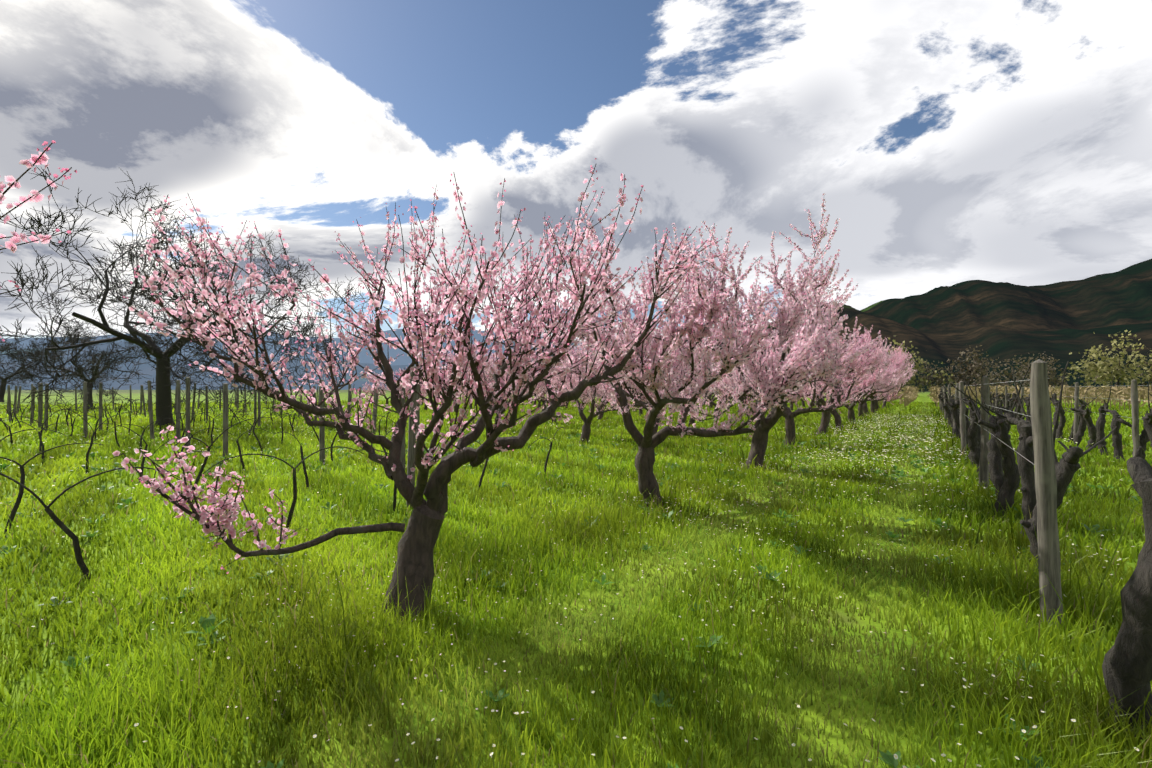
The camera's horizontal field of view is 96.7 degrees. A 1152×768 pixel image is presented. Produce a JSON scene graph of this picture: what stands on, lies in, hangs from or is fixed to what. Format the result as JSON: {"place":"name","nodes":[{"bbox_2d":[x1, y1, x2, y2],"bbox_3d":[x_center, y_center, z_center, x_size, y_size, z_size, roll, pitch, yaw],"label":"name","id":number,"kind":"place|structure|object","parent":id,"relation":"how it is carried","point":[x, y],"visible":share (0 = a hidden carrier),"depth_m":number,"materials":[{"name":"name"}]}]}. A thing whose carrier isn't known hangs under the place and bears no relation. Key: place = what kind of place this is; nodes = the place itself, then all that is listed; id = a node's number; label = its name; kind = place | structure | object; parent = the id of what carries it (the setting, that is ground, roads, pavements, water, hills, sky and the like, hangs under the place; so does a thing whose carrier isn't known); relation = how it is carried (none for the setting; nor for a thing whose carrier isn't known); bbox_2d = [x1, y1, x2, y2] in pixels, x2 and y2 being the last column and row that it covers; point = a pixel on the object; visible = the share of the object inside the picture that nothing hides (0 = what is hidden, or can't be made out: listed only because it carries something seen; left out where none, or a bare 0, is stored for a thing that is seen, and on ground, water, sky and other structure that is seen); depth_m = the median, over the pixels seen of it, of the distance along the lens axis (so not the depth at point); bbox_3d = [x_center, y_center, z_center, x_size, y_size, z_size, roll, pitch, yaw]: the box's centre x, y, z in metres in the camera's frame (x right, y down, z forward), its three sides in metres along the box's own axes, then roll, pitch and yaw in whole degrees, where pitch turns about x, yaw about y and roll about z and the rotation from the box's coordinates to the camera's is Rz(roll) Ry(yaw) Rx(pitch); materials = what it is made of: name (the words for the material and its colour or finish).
{"place":"outdoors","nodes":[
{"label":"outdoors","id":0,"kind":"place"},
{"bbox_2d":[0,342,445,389],"bbox_3d":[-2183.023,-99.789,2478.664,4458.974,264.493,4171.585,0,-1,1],"label":"mountain range","id":1,"kind":"structure","parent":0,"point":[146,368],"depth_m":1985.60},
{"bbox_2d":[0,392,563,579],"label":"young vines","id":2,"kind":"object","parent":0,"point":[71,535],"visible":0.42,"depth_m":9.04,"materials":[{"name":"brown plant"}]},
{"bbox_2d":[0,328,591,365],"bbox_3d":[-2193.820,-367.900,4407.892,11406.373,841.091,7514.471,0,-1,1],"label":"mountain range","id":3,"kind":"structure","parent":0,"point":[404,358],"depth_m":4744.98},
{"bbox_2d":[41,427,907,765],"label":"wildflowers","id":4,"kind":"object","parent":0,"point":[497,591],"visible":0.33,"depth_m":3.54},
{"bbox_2d":[0,390,1151,767],"bbox_3d":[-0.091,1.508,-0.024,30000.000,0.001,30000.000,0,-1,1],"label":"ground","id":5,"kind":"structure","parent":0,"point":[808,718],"depth_m":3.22,"materials":[{"name":"green plant"}]},
{"bbox_2d":[0,140,76,342],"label":"blossom branch","id":6,"kind":"object","parent":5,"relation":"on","point":[40,159],"visible":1,"depth_m":1.99,"materials":[{"name":"pink plant"}]},
{"bbox_2d":[0,331,79,401],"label":"bare tree","id":7,"kind":"object","parent":5,"relation":"on","point":[3,385],"visible":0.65,"depth_m":61.70,"materials":[{"name":"grey plant"}]},
{"bbox_2d":[8,316,169,408],"bbox_3d":[-36.435,-1.780,38.747,9.824,7.612,6.519,0,-1,-38],"label":"bare tree","id":8,"kind":"object","parent":5,"relation":"on","point":[76,330],"visible":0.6,"depth_m":38.48,"materials":[{"name":"grey plant"}]},
{"bbox_2d":[0,166,381,426],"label":"bare tree","id":9,"kind":"object","parent":5,"relation":"on","point":[164,373],"visible":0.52,"depth_m":19.20,"materials":[{"name":"grey plant"}]},
{"bbox_2d":[6,365,419,507],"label":"vineyard posts","id":10,"kind":"object","parent":5,"relation":"on","point":[411,437],"visible":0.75,"depth_m":15.42,"materials":[{"name":"grey wood"}]},
{"bbox_2d":[362,371,398,405],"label":"apricot tree","id":11,"kind":"object","parent":5,"relation":"on","point":[382,391],"visible":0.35,"depth_m":44.43,"materials":[{"name":"pink plant"}]},
{"bbox_2d":[382,373,429,400],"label":"apricot tree","id":12,"kind":"object","parent":5,"relation":"on","point":[408,388],"visible":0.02,"depth_m":40.00,"materials":[{"name":"pink plant"}]},
{"bbox_2d":[110,158,721,627],"bbox_3d":[-1.125,0.023,3.740,4.310,3.193,2.930,0,-1,1],"label":"apricot tree","id":13,"kind":"object","parent":5,"relation":"on","point":[414,562],"visible":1,"depth_m":3.14,"materials":[{"name":"pink plant"}]},
{"bbox_2d":[396,364,441,410],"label":"apricot tree","id":14,"kind":"object","parent":5,"relation":"on","point":[407,391],"visible":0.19,"depth_m":35.75,"materials":[{"name":"pink plant"}]},
{"bbox_2d":[434,349,470,412],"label":"apricot tree","id":15,"kind":"object","parent":5,"relation":"on","point":[455,389],"visible":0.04,"depth_m":31.11,"materials":[{"name":"pink plant"}]},
{"bbox_2d":[458,378,489,408],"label":"apricot tree","id":16,"kind":"object","parent":5,"relation":"on","point":[470,405],"visible":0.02,"depth_m":38.95,"materials":[{"name":"pink plant"}]},
{"bbox_2d":[463,374,511,398],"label":"apricot tree","id":17,"kind":"object","parent":5,"relation":"on","point":[485,390],"depth_m":34.16,"materials":[{"name":"pink plant"}]},
{"bbox_2d":[464,343,542,427],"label":"apricot tree","id":18,"kind":"object","parent":5,"relation":"on","point":[487,373],"visible":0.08,"depth_m":18.89,"materials":[{"name":"pink plant"}]},
{"bbox_2d":[485,353,534,416],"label":"apricot tree","id":19,"kind":"object","parent":5,"relation":"on","point":[527,391],"visible":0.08,"depth_m":25.95,"materials":[{"name":"pink plant"}]},
{"bbox_2d":[527,362,561,411],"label":"apricot tree","id":20,"kind":"object","parent":5,"relation":"on","point":[543,400],"visible":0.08,"depth_m":29.98,"materials":[{"name":"pink plant"}]},
{"bbox_2d":[526,363,590,423],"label":"apricot tree","id":21,"kind":"object","parent":5,"relation":"on","point":[542,396],"visible":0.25,"depth_m":21.68,"materials":[{"name":"pink plant"}]},
{"bbox_2d":[9,413,1138,767],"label":"daisies","id":22,"kind":"object","parent":5,"relation":"on","point":[759,539],"visible":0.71,"depth_m":7.96,"materials":[{"name":"plant"}]},
{"bbox_2d":[552,372,602,409],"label":"apricot tree","id":23,"kind":"object","parent":5,"relation":"on","point":[573,401],"depth_m":32.88,"materials":[{"name":"pink plant"}]},
{"bbox_2d":[554,336,626,419],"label":"apricot tree","id":24,"kind":"object","parent":5,"relation":"on","point":[600,416],"visible":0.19,"depth_m":24.96,"materials":[{"name":"pink plant"}]},
{"bbox_2d":[550,332,663,442],"bbox_3d":[0.665,0.051,14.781,2.903,3.347,3.179,1,-1,-42],"label":"apricot tree","id":25,"kind":"object","parent":5,"relation":"on","point":[586,428],"visible":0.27,"depth_m":14.66,"materials":[{"name":"pink plant"}]},
{"bbox_2d":[601,337,688,406],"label":"apricot tree","id":26,"kind":"object","parent":5,"relation":"on","point":[636,405],"visible":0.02,"depth_m":17.74,"materials":[{"name":"pink plant"}]},
{"bbox_2d":[535,219,828,506],"bbox_3d":[1.107,-0.266,6.844,3.403,3.771,4.530,0,-1,-11],"label":"apricot tree","id":27,"kind":"object","parent":5,"relation":"on","point":[676,383],"visible":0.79,"depth_m":6.00,"materials":[{"name":"pink plant"}]},
{"bbox_2d":[638,338,725,426],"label":"apricot tree","id":28,"kind":"object","parent":5,"relation":"on","point":[692,420],"visible":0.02,"depth_m":20.62,"materials":[{"name":"pink plant"}]},
{"bbox_2d":[707,383,724,408],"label":"apricot tree","id":29,"kind":"object","parent":5,"relation":"on","point":[710,399],"visible":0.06,"depth_m":38.07,"materials":[{"name":"pink plant"}]},
{"bbox_2d":[693,371,750,420],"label":"apricot tree","id":30,"kind":"object","parent":5,"relation":"on","point":[723,398],"visible":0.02,"depth_m":24.08,"materials":[{"name":"pink plant"}]},
{"bbox_2d":[716,366,762,407],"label":"apricot tree","id":31,"kind":"object","parent":5,"relation":"on","point":[723,390],"visible":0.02,"depth_m":31.36,"materials":[{"name":"pink plant"}]},
{"bbox_2d":[615,193,880,469],"bbox_3d":[2.748,-0.803,9.273,4.975,4.999,5.027,0,-1,12],"label":"apricot tree","id":32,"kind":"object","parent":5,"relation":"on","point":[792,313],"visible":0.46,"depth_m":8.64,"materials":[{"name":"pink plant"}]},
{"bbox_2d":[712,346,790,416],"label":"apricot tree","id":33,"kind":"object","parent":5,"relation":"on","point":[741,400],"visible":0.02,"depth_m":27.22,"materials":[{"name":"pink plant"}]},
{"bbox_2d":[778,362,811,405],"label":"apricot tree","id":34,"kind":"object","parent":5,"relation":"on","point":[802,391],"depth_m":32.96,"materials":[{"name":"pink plant"}]},
{"bbox_2d":[719,327,887,448],"bbox_3d":[5.780,-0.015,13.728,3.212,3.400,4.702,0,-1,-31],"label":"apricot tree","id":35,"kind":"object","parent":5,"relation":"on","point":[863,366],"visible":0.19,"depth_m":12.49,"materials":[{"name":"pink plant"}]},
{"bbox_2d":[797,378,824,407],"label":"apricot tree","id":36,"kind":"object","parent":5,"relation":"on","point":[803,403],"visible":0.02,"depth_m":40.02,"materials":[{"name":"pink plant"}]},
{"bbox_2d":[751,295,888,434],"bbox_3d":[7.797,-0.579,16.176,3.419,4.696,5.231,0,-1,39],"label":"apricot tree","id":37,"kind":"object","parent":5,"relation":"on","point":[825,421],"visible":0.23,"depth_m":16.10,"materials":[{"name":"pink plant"}]},
{"bbox_2d":[786,342,891,428],"bbox_3d":[9.516,0.031,19.702,4.731,3.500,3.415,0,-1,13],"label":"apricot tree","id":38,"kind":"object","parent":5,"relation":"on","point":[836,415],"visible":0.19,"depth_m":19.42,"materials":[{"name":"pink plant"}]},
{"bbox_2d":[816,337,905,421],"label":"apricot tree","id":39,"kind":"object","parent":5,"relation":"on","point":[881,364],"visible":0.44,"depth_m":21.38,"materials":[{"name":"pink plant"}]},
{"bbox_2d":[822,364,909,418],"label":"apricot tree","id":40,"kind":"object","parent":5,"relation":"on","point":[869,394],"visible":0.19,"depth_m":25.26,"materials":[{"name":"pink plant"}]},
{"bbox_2d":[855,362,898,412],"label":"apricot tree","id":41,"kind":"object","parent":5,"relation":"on","point":[872,407],"visible":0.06,"depth_m":32.21,"materials":[{"name":"pink plant"}]},
{"bbox_2d":[853,343,911,413],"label":"apricot tree","id":42,"kind":"object","parent":5,"relation":"on","point":[898,355],"visible":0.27,"depth_m":28.59,"materials":[{"name":"pink plant"}]},
{"bbox_2d":[872,349,913,410],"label":"apricot tree","id":43,"kind":"object","parent":5,"relation":"on","point":[876,402],"visible":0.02,"depth_m":34.34,"materials":[{"name":"pink plant"}]},
{"bbox_2d":[882,362,916,408],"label":"apricot tree","id":44,"kind":"object","parent":5,"relation":"on","point":[900,387],"visible":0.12,"depth_m":37.72,"materials":[{"name":"pink plant"}]},
{"bbox_2d":[888,338,955,392],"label":"tree","id":45,"kind":"object","parent":5,"relation":"on","point":[913,377],"visible":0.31,"depth_m":99.89,"materials":[{"name":"green plant"}]},
{"bbox_2d":[908,360,966,393],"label":"bush","id":46,"kind":"object","parent":5,"relation":"on","point":[934,379],"visible":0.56,"depth_m":102.21,"materials":[{"name":"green plant"}]},
{"bbox_2d":[934,385,946,411],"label":"old vine","id":47,"kind":"object","parent":5,"relation":"on","point":[940,398],"visible":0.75,"depth_m":27.30,"materials":[{"name":"brown plant"}]},
{"bbox_2d":[943,385,946,419],"bbox_3d":[17.244,0.933,23.893,0.119,1.757,0.161,0,-1,1],"label":"vine post","id":48,"kind":"object","parent":5,"relation":"on","point":[945,412],"visible":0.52,"depth_m":23.88,"materials":[{"name":"grey wood"}]},
{"bbox_2d":[943,401,951,427],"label":"old vine","id":49,"kind":"object","parent":5,"relation":"on","point":[946,408],"visible":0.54,"depth_m":18.87,"materials":[{"name":"brown plant"}]},
{"bbox_2d":[947,384,950,428],"bbox_3d":[14.410,0.888,19.767,0.135,1.757,0.139,0,-1,1],"label":"vine post","id":50,"kind":"object","parent":5,"relation":"on","point":[949,385],"visible":0.44,"depth_m":19.74,"materials":[{"name":"grey wood"}]},
{"bbox_2d":[945,398,953,429],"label":"old vine","id":51,"kind":"object","parent":5,"relation":"on","point":[948,403],"visible":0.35,"depth_m":17.27,"materials":[{"name":"brown plant"}]},
{"bbox_2d":[948,405,960,442],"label":"old vine","id":52,"kind":"object","parent":5,"relation":"on","point":[957,434],"visible":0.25,"depth_m":14.44,"materials":[{"name":"brown plant"}]},
{"bbox_2d":[953,383,958,427],"bbox_3d":[11.584,0.845,15.611,0.124,1.755,0.182,1,-1,-42],"label":"vine post","id":53,"kind":"object","parent":5,"relation":"on","point":[957,391],"visible":0.29,"depth_m":15.57,"materials":[{"name":"grey wood"}]},
{"bbox_2d":[943,386,969,430],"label":"old vine","id":54,"kind":"object","parent":5,"relation":"on","point":[967,418],"visible":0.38,"depth_m":13.43,"materials":[{"name":"brown plant"}]},
{"bbox_2d":[950,377,970,450],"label":"old vine","id":55,"kind":"object","parent":5,"relation":"on","point":[955,409],"visible":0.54,"depth_m":12.60,"materials":[{"name":"brown plant"}]},
{"bbox_2d":[952,396,970,437],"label":"old vine","id":56,"kind":"object","parent":5,"relation":"on","point":[954,430],"visible":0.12,"depth_m":15.41,"materials":[{"name":"brown plant"}]},
{"bbox_2d":[959,381,966,455],"bbox_3d":[8.740,0.804,11.570,0.122,1.759,0.212,0,-1,22],"label":"vine post","id":57,"kind":"object","parent":5,"relation":"on","point":[962,420],"visible":0.88,"depth_m":11.54,"materials":[{"name":"grey wood"}]},
{"bbox_2d":[947,390,980,468],"bbox_3d":[7.525,0.899,9.867,0.355,1.625,0.707,0,-1,1],"label":"old vine","id":58,"kind":"object","parent":5,"relation":"on","point":[965,401],"visible":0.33,"depth_m":9.68,"materials":[{"name":"brown plant"}]},
{"bbox_2d":[965,395,980,475],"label":"old vine","id":59,"kind":"object","parent":5,"relation":"on","point":[973,442],"visible":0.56,"depth_m":8.78,"materials":[{"name":"brown plant"}]},
{"bbox_2d":[939,345,1011,388],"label":"brown tree","id":60,"kind":"object","parent":5,"relation":"on","point":[973,369],"visible":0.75,"depth_m":100.38,"materials":[{"name":"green plant"}]},
{"bbox_2d":[964,379,1003,497],"bbox_3d":[5.636,0.782,7.107,0.428,1.722,0.700,0,-1,1],"label":"old vine","id":61,"kind":"object","parent":5,"relation":"on","point":[994,456],"visible":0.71,"depth_m":6.87,"materials":[{"name":"brown plant"}]},
{"bbox_2d":[979,376,989,490],"bbox_3d":[5.866,0.760,7.362,0.120,1.760,0.212,0,-1,29],"label":"vine post","id":62,"kind":"object","parent":5,"relation":"on","point":[983,461],"visible":0.83,"depth_m":7.32,"materials":[{"name":"grey wood"}]},
{"bbox_2d":[991,393,994,412],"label":"old vine","id":63,"kind":"object","parent":5,"relation":"on","point":[993,398],"visible":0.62,"depth_m":31.51,"materials":[{"name":"brown plant"}]},
{"bbox_2d":[950,383,1036,535],"bbox_3d":[4.447,0.817,5.310,0.379,1.656,0.836,0,-1,-37],"label":"old vine","id":64,"kind":"object","parent":5,"relation":"on","point":[1025,448],"visible":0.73,"depth_m":5.06,"materials":[{"name":"brown plant"}]},
{"bbox_2d":[996,395,999,410],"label":"old vine","id":65,"kind":"object","parent":5,"relation":"on","point":[997,403],"visible":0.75,"depth_m":28.95,"materials":[{"name":"brown plant"}]},
{"bbox_2d":[988,406,1010,484],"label":"old vine","id":66,"kind":"object","parent":5,"relation":"on","point":[1005,411],"visible":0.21,"depth_m":7.73,"materials":[{"name":"brown plant"}]},
{"bbox_2d":[998,393,1004,414],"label":"old vine","id":67,"kind":"object","parent":5,"relation":"on","point":[1002,396],"visible":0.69,"depth_m":27.17,"materials":[{"name":"brown plant"}]},
{"bbox_2d":[997,390,1010,409],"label":"old vine","id":68,"kind":"object","parent":5,"relation":"on","point":[1008,402],"visible":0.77,"depth_m":26.17,"materials":[{"name":"brown plant"}]},
{"bbox_2d":[1005,386,1007,407],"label":"vine post","id":69,"kind":"object","parent":5,"relation":"on","point":[1006,395],"visible":0.6,"depth_m":26.24,"materials":[{"name":"grey wood"}]},
{"bbox_2d":[1002,398,1016,417],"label":"old vine","id":70,"kind":"object","parent":5,"relation":"on","point":[1015,409],"visible":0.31,"depth_m":23.41,"materials":[{"name":"brown plant"}]},
{"bbox_2d":[1007,395,1014,413],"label":"old vine","id":71,"kind":"object","parent":5,"relation":"on","point":[1011,400],"visible":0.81,"depth_m":24.29,"materials":[{"name":"brown plant"}]},
{"bbox_2d":[992,362,1031,518],"bbox_3d":[4.923,0.708,5.808,0.253,1.886,0.629,0,-1,28],"label":"old vine","id":72,"kind":"object","parent":5,"relation":"on","point":[1011,482],"visible":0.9,"depth_m":5.89,"materials":[{"name":"brown plant"}]},
{"bbox_2d":[874,384,1151,409],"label":"vineyard","id":73,"kind":"object","parent":5,"relation":"on","point":[909,395],"visible":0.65,"depth_m":43.71,"materials":[{"name":"plant"}]},
{"bbox_2d":[1014,394,1023,419],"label":"old vine","id":74,"kind":"object","parent":5,"relation":"on","point":[1019,410],"visible":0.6,"depth_m":21.76,"materials":[{"name":"brown plant"}]},
{"bbox_2d":[1021,385,1023,415],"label":"vine post","id":75,"kind":"object","parent":5,"relation":"on","point":[1022,390],"visible":0.48,"depth_m":22.06,"materials":[{"name":"grey wood"}]},
{"bbox_2d":[1022,397,1030,420],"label":"old vine","id":76,"kind":"object","parent":5,"relation":"on","point":[1026,401],"visible":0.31,"depth_m":20.80,"materials":[{"name":"brown plant"}]},
{"bbox_2d":[1026,394,1030,418],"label":"old vine","id":77,"kind":"object","parent":5,"relation":"on","point":[1028,399],"visible":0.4,"depth_m":19.85,"materials":[{"name":"brown plant"}]},
{"bbox_2d":[970,353,1097,390],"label":"brown tree","id":78,"kind":"object","parent":5,"relation":"on","point":[1010,375],"visible":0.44,"depth_m":87.43,"materials":[{"name":"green plant"}]},
{"bbox_2d":[1019,353,1072,393],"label":"brown tree","id":79,"kind":"object","parent":5,"relation":"on","point":[1052,375],"visible":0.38,"depth_m":100.29,"materials":[{"name":"green plant"}]},
{"bbox_2d":[1030,359,1063,628],"bbox_3d":[3.035,0.717,3.296,0.165,1.757,0.127,0,-1,27],"label":"vine post","id":80,"kind":"object","parent":5,"relation":"on","point":[1049,561],"visible":0.85,"depth_m":3.26,"materials":[{"name":"grey wood"}]},
{"bbox_2d":[949,378,1149,464],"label":"trellis wires","id":81,"kind":"object","parent":5,"relation":"on","point":[1051,406],"visible":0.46,"depth_m":6.99,"materials":[{"name":"silver metal"}]},
{"bbox_2d":[1051,396,1059,428],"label":"old vine","id":82,"kind":"object","parent":5,"relation":"on","point":[1054,417],"visible":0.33,"depth_m":16.08,"materials":[{"name":"brown plant"}]},
{"bbox_2d":[1050,384,1065,439],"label":"old vine","id":83,"kind":"object","parent":5,"relation":"on","point":[1062,421],"visible":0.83,"depth_m":15.26,"materials":[{"name":"brown plant"}]},
{"bbox_2d":[1013,361,1116,570],"bbox_3d":[3.955,0.724,4.124,0.646,1.805,0.639,0,-1,39],"label":"old vine","id":84,"kind":"object","parent":5,"relation":"on","point":[1067,466],"visible":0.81,"depth_m":4.04,"materials":[{"name":"brown plant"}]},
{"bbox_2d":[1055,406,1096,449],"bbox_3d":[12.474,1.127,12.688,0.512,1.148,0.845,0,-1,1],"label":"old vine","id":85,"kind":"object","parent":5,"relation":"on","point":[1092,430],"visible":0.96,"depth_m":12.46,"materials":[{"name":"brown plant"}]},
{"bbox_2d":[1073,382,1078,438],"bbox_3d":[13.597,0.828,13.918,0.169,1.756,0.120,0,-1,1],"label":"vine post","id":86,"kind":"object","parent":5,"relation":"on","point":[1076,404],"visible":0.77,"depth_m":13.90,"materials":[{"name":"grey wood"}]},
{"bbox_2d":[1067,398,1086,442],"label":"old vine","id":87,"kind":"object","parent":5,"relation":"on","point":[1072,427],"visible":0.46,"depth_m":14.31,"materials":[{"name":"brown plant"}]},
{"bbox_2d":[1073,387,1103,445],"bbox_3d":[13.502,0.880,13.513,0.661,1.685,0.301,0,-1,11],"label":"old vine","id":88,"kind":"object","parent":5,"relation":"on","point":[1079,434],"visible":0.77,"depth_m":13.51,"materials":[{"name":"brown plant"}]},
{"bbox_2d":[1095,400,1108,455],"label":"old vine","id":89,"kind":"object","parent":5,"relation":"on","point":[1100,424],"visible":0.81,"depth_m":11.74,"materials":[{"name":"brown plant"}]},
{"bbox_2d":[1060,329,1151,397],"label":"tree","id":90,"kind":"object","parent":5,"relation":"on","point":[1101,367],"visible":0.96,"depth_m":85.61,"materials":[{"name":"green plant"}]},
{"bbox_2d":[1098,374,1131,460],"bbox_3d":[11.400,0.739,10.833,0.229,1.911,0.580,0,-1,1],"label":"old vine","id":91,"kind":"object","parent":5,"relation":"on","point":[1117,420],"visible":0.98,"depth_m":10.74,"materials":[{"name":"brown plant"}]},
{"bbox_2d":[1102,446,1151,739],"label":"old vine","id":92,"kind":"object","parent":5,"relation":"on","point":[1127,666],"visible":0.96,"depth_m":2.17,"materials":[{"name":"brown plant"}]},
{"bbox_2d":[1131,379,1139,456],"bbox_3d":[10.711,0.785,9.793,0.137,1.753,0.115,0,-1,1],"label":"vine post","id":93,"kind":"object","parent":5,"relation":"on","point":[1135,417],"visible":0.77,"depth_m":9.77,"materials":[{"name":"grey wood"}]},
{"bbox_2d":[1127,354,1151,387],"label":"brown tree","id":94,"kind":"object","parent":5,"relation":"on","point":[1150,380],"visible":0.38,"depth_m":86.38,"materials":[{"name":"green plant"}]},
{"bbox_2d":[1132,383,1151,458],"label":"old vine","id":95,"kind":"object","parent":5,"relation":"on","point":[1144,439],"visible":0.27,"depth_m":9.71,"materials":[{"name":"brown plant"}]},
{"bbox_2d":[1142,381,1151,446],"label":"old vine","id":96,"kind":"object","parent":5,"relation":"on","point":[1147,421],"visible":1,"depth_m":9.05,"materials":[{"name":"brown plant"}]},
{"bbox_2d":[0,433,1151,767],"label":"weeds","id":97,"kind":"object","parent":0,"point":[208,629],"visible":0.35,"depth_m":5.21,"materials":[{"name":"green plant"}]},
{"bbox_2d":[0,0,1151,340],"label":"sky","id":98,"kind":"structure","parent":0,"point":[950,142],"materials":[{"name":"white"}]},
{"bbox_2d":[401,259,1151,389],"bbox_3d":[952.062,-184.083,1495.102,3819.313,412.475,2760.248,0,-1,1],"label":"hill","id":99,"kind":"structure","parent":0,"point":[1122,297],"depth_m":1117.53,"materials":[{"name":"plant"}]},
{"bbox_2d":[727,313,1151,392],"bbox_3d":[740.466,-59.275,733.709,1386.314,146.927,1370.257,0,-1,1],"label":"hill","id":100,"kind":"structure","parent":0,"point":[994,341],"depth_m":509.52,"materials":[{"name":"plant"}]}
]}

